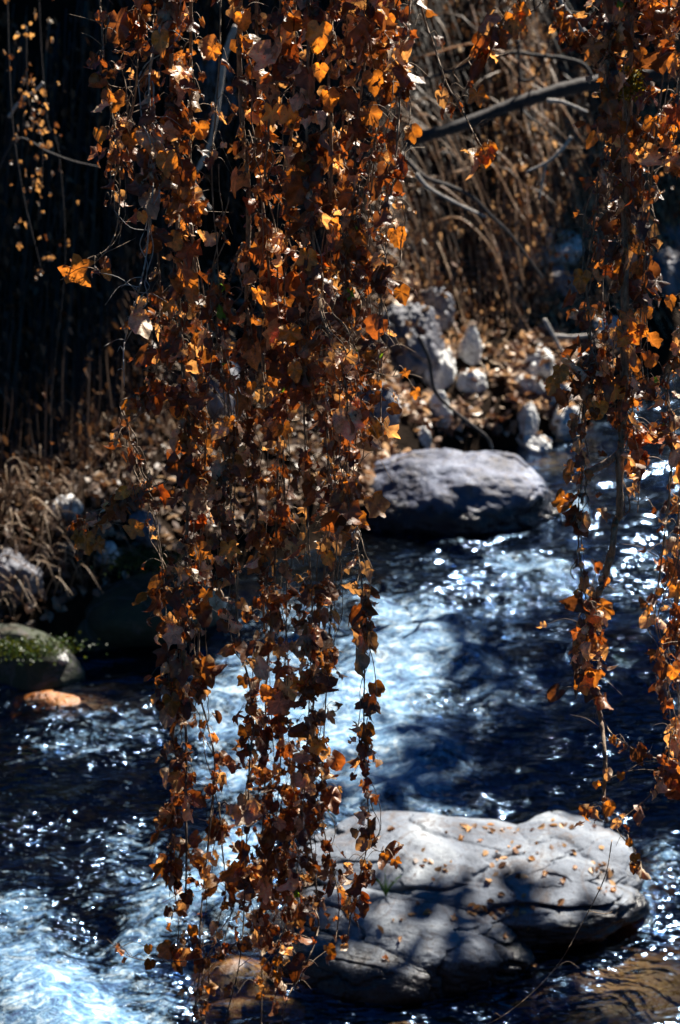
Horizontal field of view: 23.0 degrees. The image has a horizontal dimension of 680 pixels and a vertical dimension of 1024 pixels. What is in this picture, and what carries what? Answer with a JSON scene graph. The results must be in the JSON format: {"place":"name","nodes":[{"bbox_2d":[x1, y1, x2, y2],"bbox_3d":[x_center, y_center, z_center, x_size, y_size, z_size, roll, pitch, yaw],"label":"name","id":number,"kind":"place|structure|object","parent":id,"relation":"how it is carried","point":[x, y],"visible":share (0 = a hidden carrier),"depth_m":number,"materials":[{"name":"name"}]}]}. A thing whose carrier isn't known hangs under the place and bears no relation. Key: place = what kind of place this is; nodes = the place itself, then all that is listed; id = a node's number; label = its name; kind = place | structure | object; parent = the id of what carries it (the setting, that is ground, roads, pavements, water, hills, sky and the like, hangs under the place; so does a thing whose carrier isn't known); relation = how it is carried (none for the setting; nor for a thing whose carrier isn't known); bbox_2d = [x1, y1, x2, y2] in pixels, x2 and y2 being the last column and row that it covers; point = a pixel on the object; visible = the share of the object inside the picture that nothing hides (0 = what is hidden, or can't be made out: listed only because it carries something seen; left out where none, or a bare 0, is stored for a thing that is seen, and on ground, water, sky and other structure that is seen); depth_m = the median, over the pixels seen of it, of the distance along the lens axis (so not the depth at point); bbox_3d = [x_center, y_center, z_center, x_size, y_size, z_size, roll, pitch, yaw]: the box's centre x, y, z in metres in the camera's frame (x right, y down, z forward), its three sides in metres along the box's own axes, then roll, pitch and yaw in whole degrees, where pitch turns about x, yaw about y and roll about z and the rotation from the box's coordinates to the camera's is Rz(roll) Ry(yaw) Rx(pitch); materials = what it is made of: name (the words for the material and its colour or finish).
{"place":"outdoors","nodes":[
{"label":"outdoors","id":0,"kind":"place"},
{"bbox_2d":[0,373,679,1023],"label":"water","id":1,"kind":"structure","parent":0,"point":[470,663],"depth_m":7.85,"materials":[{"name":"liquid"}]},
{"bbox_2d":[209,995,306,1023],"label":"submerged stone","id":2,"kind":"object","parent":1,"relation":"in","point":[244,1010],"visible":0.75,"depth_m":6.18,"materials":[{"name":"stone"}]},
{"bbox_2d":[274,935,446,1012],"bbox_3d":[0.093,1.768,6.330,0.695,0.275,0.313,9,24,21],"label":"boulder","id":3,"kind":"object","parent":1,"relation":"in","point":[360,971],"visible":0.67,"depth_m":6.22,"materials":[{"name":"stone"}]},
{"bbox_2d":[381,1008,454,1019],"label":"submerged stone","id":4,"kind":"object","parent":1,"relation":"in","point":[394,1015],"visible":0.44,"depth_m":6.21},
{"bbox_2d":[363,448,560,536],"bbox_3d":[0.769,0.031,10.644,1.338,0.839,0.898,0,22,0],"label":"boulder","id":5,"kind":"object","parent":1,"relation":"in","point":[446,492],"visible":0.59,"depth_m":10.32,"materials":[{"name":"stone"}]},
{"bbox_2d":[288,811,649,948],"bbox_3d":[0.503,1.505,6.818,1.464,0.321,0.793,0,22,0],"label":"boulder","id":6,"kind":"object","parent":1,"relation":"in","point":[462,883],"visible":0.6,"depth_m":6.62,"materials":[{"name":"stone"}]},
{"bbox_2d":[514,811,644,891],"bbox_3d":[0.888,1.456,6.852,0.724,0.248,0.678,0,22,0],"label":"boulder","id":7,"kind":"object","parent":1,"relation":"in","point":[585,840],"visible":0.48,"depth_m":6.77,"materials":[{"name":"stone"}]},
{"bbox_2d":[0,0,679,1022],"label":"ground","id":8,"kind":"structure","parent":0,"point":[68,622],"depth_m":10.54,"materials":[{"name":"soil"}]},
{"bbox_2d":[0,547,43,599],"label":"bank rock","id":9,"kind":"object","parent":8,"relation":"on","point":[11,565],"visible":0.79,"depth_m":8.74,"materials":[{"name":"stone"}]},
{"bbox_2d":[3,0,54,280],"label":"vine","id":10,"kind":"object","parent":8,"relation":"on","point":[51,257],"visible":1,"depth_m":7.17,"materials":[{"name":"brown plant"}]},
{"bbox_2d":[14,22,55,216],"bbox_3d":[-1.319,-1.703,7.305,0.157,0.833,0.145,0,22,0],"label":"vine","id":11,"kind":"object","parent":8,"relation":"on","point":[22,104],"visible":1,"depth_m":7.29,"materials":[{"name":"orange plant"}]},
{"bbox_2d":[0,623,84,690],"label":"bank rock","id":12,"kind":"object","parent":8,"relation":"on","point":[45,673],"visible":0.47,"depth_m":8.47,"materials":[{"name":"stone"}]},
{"bbox_2d":[0,630,106,665],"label":"moss","id":13,"kind":"object","parent":12,"relation":"on","point":[32,651],"visible":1,"depth_m":8.35,"materials":[{"name":"green plant"}]},
{"bbox_2d":[6,690,79,719],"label":"submerged stone","id":14,"kind":"object","parent":8,"relation":"on","point":[53,699],"visible":0.24,"depth_m":8.31,"materials":[{"name":"stone"}]},
{"bbox_2d":[0,137,98,167],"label":"arching stem","id":15,"kind":"object","parent":8,"relation":"on","point":[34,144],"visible":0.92,"depth_m":7.44,"materials":[{"name":"brown plant"}]},
{"bbox_2d":[33,0,79,468],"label":"vine","id":16,"kind":"object","parent":8,"relation":"on","point":[49,21],"visible":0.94,"depth_m":8.12,"materials":[{"name":"brown plant"}]},
{"bbox_2d":[49,493,82,520],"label":"bank rock","id":17,"kind":"object","parent":8,"relation":"on","point":[68,500],"visible":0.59,"depth_m":9.19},
{"bbox_2d":[74,618,113,651],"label":"bank rock","id":18,"kind":"object","parent":8,"relation":"on","point":[89,634],"visible":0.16,"depth_m":8.82,"materials":[{"name":"stone"}]},
{"bbox_2d":[97,541,118,567],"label":"bank rock","id":19,"kind":"object","parent":8,"relation":"on","point":[110,546],"visible":0.51,"depth_m":9.10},
{"bbox_2d":[67,471,165,560],"bbox_3d":[-0.506,0.008,3.768,0.235,0.222,0.112,0,22,0],"label":"ivy spray","id":20,"kind":"object","parent":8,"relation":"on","point":[124,497],"visible":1,"depth_m":3.74,"materials":[{"name":"brown plant"}]},
{"bbox_2d":[0,253,264,616],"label":"dry grass","id":21,"kind":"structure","parent":8,"relation":"on","point":[16,523],"depth_m":9.04,"materials":[{"name":"plant"}]},
{"bbox_2d":[129,510,160,546],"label":"bank rock","id":22,"kind":"object","parent":8,"relation":"on","point":[140,516],"visible":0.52,"depth_m":9.36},
{"bbox_2d":[85,571,226,647],"bbox_3d":[-1.070,0.555,9.125,0.895,0.468,0.637,0,22,0],"label":"bank rock","id":23,"kind":"object","parent":8,"relation":"on","point":[114,617],"visible":0.39,"depth_m":8.86,"materials":[{"name":"stone"}]},
{"bbox_2d":[79,543,196,577],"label":"moss","id":24,"kind":"object","parent":23,"relation":"on","point":[138,561],"visible":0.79,"depth_m":8.84,"materials":[{"name":"green plant"}]},
{"bbox_2d":[0,0,386,574],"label":"dry brush","id":25,"kind":"object","parent":8,"relation":"on","point":[12,238],"visible":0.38,"depth_m":9.98,"materials":[{"name":"plant"}]},
{"bbox_2d":[0,222,390,628],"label":"leaf litter","id":26,"kind":"object","parent":8,"relation":"on","point":[58,602],"visible":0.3,"depth_m":9.67,"materials":[{"name":"plant"}]},
{"bbox_2d":[194,25,236,209],"bbox_3d":[-0.587,-1.848,7.881,0.246,0.859,0.033,0,22,0],"label":"pale twig","id":27,"kind":"object","parent":8,"relation":"on","point":[232,33],"visible":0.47,"depth_m":7.82,"materials":[{"name":"grey wood"}]},
{"bbox_2d":[191,358,243,423],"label":"bank rock","id":28,"kind":"object","parent":8,"relation":"on","point":[213,402],"visible":0.15,"depth_m":10.33,"materials":[{"name":"stone"}]},
{"bbox_2d":[187,956,300,1006],"bbox_3d":[-0.367,1.852,6.422,0.464,0.286,0.384,0,22,0],"label":"submerged stone","id":29,"kind":"object","parent":8,"relation":"on","point":[248,969],"visible":0.35,"depth_m":6.34,"materials":[{"name":"stone"}]},
{"bbox_2d":[353,382,401,425],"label":"bank rock","id":30,"kind":"object","parent":8,"relation":"on","point":[389,398],"visible":0.18,"depth_m":10.92,"materials":[{"name":"stone"}]},
{"bbox_2d":[269,884,534,994],"bbox_3d":[0.215,1.683,6.495,1.059,0.356,0.592,0,22,0],"label":"boulder","id":31,"kind":"object","parent":8,"relation":"on","point":[466,952],"visible":0.51,"depth_m":6.33,"materials":[{"name":"stone"}]},
{"bbox_2d":[377,818,616,933],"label":"leaf crumbs","id":32,"kind":"object","parent":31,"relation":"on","point":[501,910],"visible":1,"depth_m":6.65,"materials":[{"name":"plant"}]},
{"bbox_2d":[381,300,445,377],"bbox_3d":[0.509,-1.152,11.894,0.557,0.689,0.538,-13,25,-29],"label":"bank rock","id":33,"kind":"object","parent":8,"relation":"on","point":[417,361],"visible":0.56,"depth_m":11.67,"materials":[{"name":"stone"}]},
{"bbox_2d":[419,426,431,448],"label":"bank rock","id":34,"kind":"object","parent":8,"relation":"on","point":[425,438],"visible":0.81,"depth_m":11.32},
{"bbox_2d":[421,286,454,331],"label":"bank rock","id":35,"kind":"object","parent":8,"relation":"on","point":[444,309],"visible":0.52,"depth_m":12.24,"materials":[{"name":"stone"}]},
{"bbox_2d":[421,349,456,390],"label":"bank rock","id":36,"kind":"object","parent":8,"relation":"on","point":[444,372],"visible":0.5,"depth_m":11.81,"materials":[{"name":"stone"}]},
{"bbox_2d":[427,391,451,428],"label":"bank rock","id":37,"kind":"object","parent":8,"relation":"on","point":[444,410],"visible":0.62,"depth_m":11.54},
{"bbox_2d":[202,0,679,384],"bbox_3d":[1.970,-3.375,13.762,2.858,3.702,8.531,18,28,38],"label":"dry brush","id":38,"kind":"object","parent":8,"relation":"on","point":[516,230],"visible":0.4,"depth_m":12.96,"materials":[{"name":"plant"}]},
{"bbox_2d":[415,173,485,217],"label":"arching stem","id":39,"kind":"object","parent":8,"relation":"on","point":[422,182],"visible":1,"depth_m":9.29,"materials":[{"name":"plant"}]},
{"bbox_2d":[417,336,492,449],"bbox_3d":[0.637,-0.623,9.031,0.451,0.682,0.103,-5,22,-12],"label":"arching stem","id":40,"kind":"object","parent":8,"relation":"on","point":[443,401],"visible":1,"depth_m":9.02,"materials":[{"name":"brown plant"}]},
{"bbox_2d":[457,325,482,364],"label":"bank rock","id":41,"kind":"object","parent":8,"relation":"on","point":[469,349],"visible":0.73,"depth_m":12.11,"materials":[{"name":"stone"}]},
{"bbox_2d":[457,369,487,392],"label":"bank rock","id":42,"kind":"object","parent":8,"relation":"on","point":[466,382],"visible":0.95,"depth_m":11.87,"materials":[{"name":"stone"}]},
{"bbox_2d":[402,153,543,278],"bbox_3d":[0.865,-1.699,9.819,0.190,0.961,1.383,19,29,39],"label":"arching stem","id":43,"kind":"object","parent":8,"relation":"on","point":[455,188],"visible":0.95,"depth_m":9.55,"materials":[{"name":"grey plant"}]},
{"bbox_2d":[327,140,649,506],"bbox_3d":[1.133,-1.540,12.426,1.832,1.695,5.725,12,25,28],"label":"leaf litter","id":44,"kind":"object","parent":8,"relation":"on","point":[515,366],"visible":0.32,"depth_m":12.10,"materials":[{"name":"plant"}]},
{"bbox_2d":[512,374,531,391],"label":"bank rock","id":45,"kind":"object","parent":8,"relation":"on","point":[525,383],"visible":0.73,"depth_m":11.90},
{"bbox_2d":[517,401,538,435],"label":"bank rock","id":46,"kind":"object","parent":8,"relation":"on","point":[528,418],"visible":0.81,"depth_m":11.71,"materials":[{"name":"stone"}]},
{"bbox_2d":[516,434,552,452],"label":"bank rock","id":47,"kind":"object","parent":8,"relation":"on","point":[537,443],"visible":0.63,"depth_m":11.68,"materials":[{"name":"stone"}]},
{"bbox_2d":[489,222,583,268],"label":"bank rock","id":48,"kind":"object","parent":8,"relation":"on","point":[570,253],"visible":0.34,"depth_m":12.85,"materials":[{"name":"stone"}]},
{"bbox_2d":[529,376,545,397],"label":"bank rock","id":49,"kind":"object","parent":8,"relation":"on","point":[539,389],"visible":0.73,"depth_m":11.88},
{"bbox_2d":[525,344,553,379],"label":"bank rock","id":50,"kind":"object","parent":8,"relation":"on","point":[545,371],"visible":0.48,"depth_m":12.00,"materials":[{"name":"stone"}]},
{"bbox_2d":[527,136,572,198],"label":"pale twig","id":51,"kind":"object","parent":8,"relation":"on","point":[563,147],"visible":1,"depth_m":9.15,"materials":[{"name":"grey wood"}]},
{"bbox_2d":[524,265,577,296],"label":"bank rock","id":52,"kind":"object","parent":8,"relation":"on","point":[561,279],"visible":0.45,"depth_m":12.72,"materials":[{"name":"stone"}]},
{"bbox_2d":[543,318,566,358],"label":"arching stem","id":53,"kind":"object","parent":8,"relation":"on","point":[548,326],"visible":0.69,"depth_m":10.85,"materials":[{"name":"grey wood"}]},
{"bbox_2d":[551,405,581,439],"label":"bank rock","id":54,"kind":"object","parent":8,"relation":"on","point":[562,429],"visible":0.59,"depth_m":11.81,"materials":[{"name":"stone"}]},
{"bbox_2d":[555,333,591,338],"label":"pale twig","id":55,"kind":"object","parent":8,"relation":"on","point":[563,336],"visible":0.83,"depth_m":11.16,"materials":[{"name":"grey wood"}]},
{"bbox_2d":[568,941,648,981],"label":"submerged stone","id":56,"kind":"object","parent":8,"relation":"on","point":[617,963],"visible":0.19,"depth_m":6.56,"materials":[{"name":"stone"}]},
{"bbox_2d":[592,315,635,348],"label":"bank rock","id":57,"kind":"object","parent":8,"relation":"on","point":[614,319],"visible":0.09,"depth_m":12.89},
{"bbox_2d":[641,247,679,296],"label":"bank rock","id":58,"kind":"object","parent":8,"relation":"on","point":[672,261],"visible":0.37,"depth_m":13.87,"materials":[{"name":"stone"}]},
{"bbox_2d":[658,223,679,249],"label":"bank rock","id":59,"kind":"object","parent":8,"relation":"on","point":[671,235],"visible":0.16,"depth_m":14.29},
{"bbox_2d":[488,840,627,1023],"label":"twig","id":60,"kind":"object","parent":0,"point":[574,936],"visible":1,"depth_m":4.17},
{"bbox_3d":[-0.006,-1.775,3.608,6.449,1.478,0.677,0,22,0],"label":"bough","id":61,"kind":"object","parent":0,"visible":0},
{"bbox_2d":[57,0,145,286],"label":"hanging vine","id":62,"kind":"object","parent":61,"relation":"hanging from","point":[76,271],"visible":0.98,"depth_m":3.50,"materials":[{"name":"brown plant"}]},
{"bbox_2d":[87,0,161,206],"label":"hanging vine","id":63,"kind":"object","parent":61,"relation":"hanging from","point":[124,22],"visible":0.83,"depth_m":3.54,"materials":[{"name":"brown plant"}]},
{"bbox_2d":[96,0,195,386],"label":"hanging vine","id":64,"kind":"object","parent":61,"relation":"hanging from","point":[150,139],"visible":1,"depth_m":3.44,"materials":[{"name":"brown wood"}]},
{"bbox_2d":[139,0,220,904],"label":"hanging vine","id":65,"kind":"object","parent":61,"relation":"hanging from","point":[183,277],"visible":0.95,"depth_m":3.83,"materials":[{"name":"orange plant"}]},
{"bbox_2d":[103,253,198,974],"bbox_3d":[-0.437,0.318,4.056,0.198,1.965,0.170,-6,23,-15],"label":"hanging vine","id":66,"kind":"object","parent":65,"relation":"hanging from","point":[157,390],"visible":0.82,"depth_m":4.02,"materials":[{"name":"brown plant"}]},
{"bbox_2d":[197,242,270,1023],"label":"hanging vine","id":67,"kind":"object","parent":65,"relation":"hanging from","point":[247,811],"visible":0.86,"depth_m":3.98,"materials":[{"name":"brown plant"}]},
{"bbox_2d":[105,935,242,969],"bbox_3d":[-0.428,1.117,4.262,0.366,0.097,0.089,2,22,4],"label":"ivy spray","id":68,"kind":"object","parent":67,"relation":"attached to","point":[149,964],"visible":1,"depth_m":4.24,"materials":[{"name":"brown plant"}]},
{"bbox_2d":[171,0,246,1023],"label":"hanging vine","id":69,"kind":"object","parent":61,"relation":"hanging from","point":[209,671],"visible":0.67,"depth_m":4.04,"materials":[{"name":"brown plant"}]},
{"bbox_2d":[187,801,243,1023],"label":"hanging vine","id":70,"kind":"object","parent":69,"relation":"hanging from","point":[231,889],"visible":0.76,"depth_m":4.51,"materials":[{"name":"brown plant"}]},
{"bbox_2d":[187,0,247,619],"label":"hanging vine","id":71,"kind":"object","parent":61,"relation":"hanging from","point":[209,47],"visible":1,"depth_m":3.71,"materials":[{"name":"brown plant"}]},
{"bbox_2d":[225,0,285,639],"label":"hanging vine","id":72,"kind":"object","parent":61,"relation":"hanging from","point":[248,349],"visible":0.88,"depth_m":3.83,"materials":[{"name":"brown plant"}]},
{"bbox_2d":[227,0,296,1023],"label":"hanging vine","id":73,"kind":"object","parent":61,"relation":"hanging from","point":[263,942],"visible":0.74,"depth_m":4.07,"materials":[{"name":"brown plant"}]},
{"bbox_2d":[252,738,326,1015],"bbox_3d":[-0.141,0.983,4.526,0.214,0.824,0.177,0,22,0],"label":"hanging vine","id":74,"kind":"object","parent":73,"relation":"hanging from","point":[294,916],"visible":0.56,"depth_m":4.54,"materials":[{"name":"brown plant"}]},
{"bbox_2d":[251,0,325,912],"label":"hanging vine","id":75,"kind":"object","parent":61,"relation":"hanging from","point":[281,694],"visible":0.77,"depth_m":4.09,"materials":[{"name":"brown plant"}]},
{"bbox_2d":[247,0,338,917],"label":"hanging vine","id":76,"kind":"object","parent":61,"relation":"hanging from","point":[298,379],"visible":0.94,"depth_m":3.76,"materials":[{"name":"orange plant"}]},
{"bbox_2d":[272,900,336,1023],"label":"ivy spray","id":77,"kind":"object","parent":76,"relation":"hanging from","point":[297,965],"visible":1,"depth_m":4.26,"materials":[{"name":"brown plant"}]},
{"bbox_2d":[283,0,362,921],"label":"hanging vine","id":78,"kind":"object","parent":61,"relation":"hanging from","point":[329,97],"visible":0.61,"depth_m":3.84,"materials":[{"name":"brown plant"}]},
{"bbox_2d":[269,0,385,943],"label":"hanging vine","id":79,"kind":"object","parent":61,"relation":"hanging from","point":[350,422],"visible":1,"depth_m":3.62,"materials":[{"name":"orange plant"}]},
{"bbox_2d":[346,356,421,399],"bbox_3d":[0.087,-0.281,3.559,0.180,0.090,0.059,4,22,10],"label":"ivy spray","id":80,"kind":"object","parent":79,"relation":"attached to","point":[415,393],"visible":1,"depth_m":3.56,"materials":[{"name":"orange plant"}]},
{"bbox_2d":[366,834,403,869],"bbox_3d":[0.102,0.823,4.059,0.106,0.121,0.113,0,22,0],"label":"ivy spray","id":81,"kind":"object","parent":79,"relation":"attached to","point":[389,852],"visible":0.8,"depth_m":4.06,"materials":[{"name":"orange plant"}]},
{"bbox_2d":[300,0,365,964],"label":"hanging vine","id":82,"kind":"object","parent":61,"relation":"hanging from","point":[330,797],"visible":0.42,"depth_m":4.15,"materials":[{"name":"brown plant"}]},
{"bbox_2d":[313,0,397,550],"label":"hanging vine","id":83,"kind":"object","parent":61,"relation":"hanging from","point":[347,248],"visible":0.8,"depth_m":3.62,"materials":[{"name":"orange plant"}]},
{"bbox_2d":[348,4,414,438],"bbox_3d":[0.075,-0.887,3.624,0.159,1.562,0.139,16,27,34],"label":"hanging vine","id":84,"kind":"object","parent":61,"relation":"hanging from","point":[385,94],"visible":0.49,"depth_m":3.72,"materials":[{"name":"orange plant"}]},
{"bbox_2d":[353,0,425,438],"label":"hanging vine","id":85,"kind":"object","parent":61,"relation":"hanging from","point":[377,325],"visible":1,"depth_m":3.51,"materials":[{"name":"orange plant"}]},
{"bbox_2d":[352,0,428,227],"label":"hanging vine","id":86,"kind":"object","parent":61,"relation":"hanging from","point":[391,135],"visible":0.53,"depth_m":3.68,"materials":[{"name":"orange plant"}]},
{"bbox_2d":[414,0,498,179],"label":"ivy spray","id":87,"kind":"object","parent":61,"relation":"hanging from","point":[484,154],"visible":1,"depth_m":3.40,"materials":[{"name":"orange plant"}]},
{"bbox_2d":[440,0,541,119],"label":"ivy spray","id":88,"kind":"object","parent":61,"relation":"attached to","point":[491,32],"visible":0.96,"depth_m":3.39,"materials":[{"name":"orange plant"}]},
{"bbox_2d":[548,0,594,54],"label":"ivy spray","id":89,"kind":"object","parent":61,"relation":"hanging from","point":[566,24],"visible":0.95,"depth_m":3.46,"materials":[{"name":"orange plant"}]},
{"bbox_2d":[547,0,639,702],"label":"hanging vine","id":90,"kind":"object","parent":61,"relation":"hanging from","point":[599,47],"visible":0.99,"depth_m":3.57,"materials":[{"name":"orange plant"}]},
{"bbox_2d":[538,353,609,405],"bbox_3d":[0.498,-0.283,3.560,0.147,0.117,0.082,-2,22,-5],"label":"ivy spray","id":91,"kind":"object","parent":90,"relation":"attached to","point":[561,373],"visible":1,"depth_m":3.54,"materials":[{"name":"brown plant"}]},
{"bbox_2d":[537,0,660,826],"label":"hanging vine","id":92,"kind":"object","parent":61,"relation":"hanging from","point":[624,337],"visible":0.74,"depth_m":3.62,"materials":[{"name":"orange plant"}]},
{"bbox_2d":[592,716,679,879],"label":"ivy spray","id":93,"kind":"object","parent":92,"relation":"attached to","point":[638,754],"visible":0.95,"depth_m":4.12,"materials":[{"name":"orange plant"}]},
{"bbox_2d":[567,0,645,419],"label":"hanging vine","id":94,"kind":"object","parent":61,"relation":"hanging from","point":[593,138],"visible":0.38,"depth_m":3.81,"materials":[{"name":"orange plant"}]},
{"bbox_2d":[583,0,679,515],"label":"hanging vine","id":95,"kind":"object","parent":61,"relation":"hanging from","point":[609,222],"visible":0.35,"depth_m":3.67,"materials":[{"name":"orange plant"}]},
{"bbox_2d":[643,435,679,799],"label":"hanging vine","id":96,"kind":"object","parent":95,"relation":"hanging from","point":[671,781],"visible":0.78,"depth_m":4.07,"materials":[{"name":"orange plant"}]},
{"bbox_2d":[607,0,679,403],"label":"hanging vine","id":97,"kind":"object","parent":61,"relation":"hanging from","point":[650,277],"visible":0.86,"depth_m":3.55,"materials":[{"name":"orange plant"}]},
{"bbox_2d":[625,293,679,773],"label":"hanging vine","id":98,"kind":"object","parent":97,"relation":"hanging from","point":[663,668],"visible":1,"depth_m":3.79,"materials":[{"name":"orange plant"}]},
{"bbox_2d":[637,0,679,178],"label":"hanging vine","id":99,"kind":"object","parent":61,"relation":"hanging from","point":[661,58],"visible":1,"depth_m":3.37,"materials":[{"name":"orange plant"}]},
{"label":"overhanging tree","id":100,"kind":"object","parent":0,"visible":0},
{"bbox_2d":[402,39,677,147],"bbox_3d":[1.236,-2.430,9.653,1.831,0.569,0.526,-3,22,-7],"label":"dead branch","id":101,"kind":"object","parent":100,"relation":"attached to","point":[562,89],"visible":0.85,"depth_m":9.61,"materials":[{"name":"wood"}]},
{"bbox_2d":[547,98,587,112],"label":"pale twig","id":102,"kind":"object","parent":101,"relation":"attached to","point":[559,101],"visible":1,"depth_m":9.32,"materials":[{"name":"grey wood"}]},
{"bbox_2d":[660,27,679,188],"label":"vine","id":103,"kind":"object","parent":100,"relation":"hanging from","point":[661,173],"visible":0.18,"depth_m":7.32,"materials":[{"name":"orange plant"}]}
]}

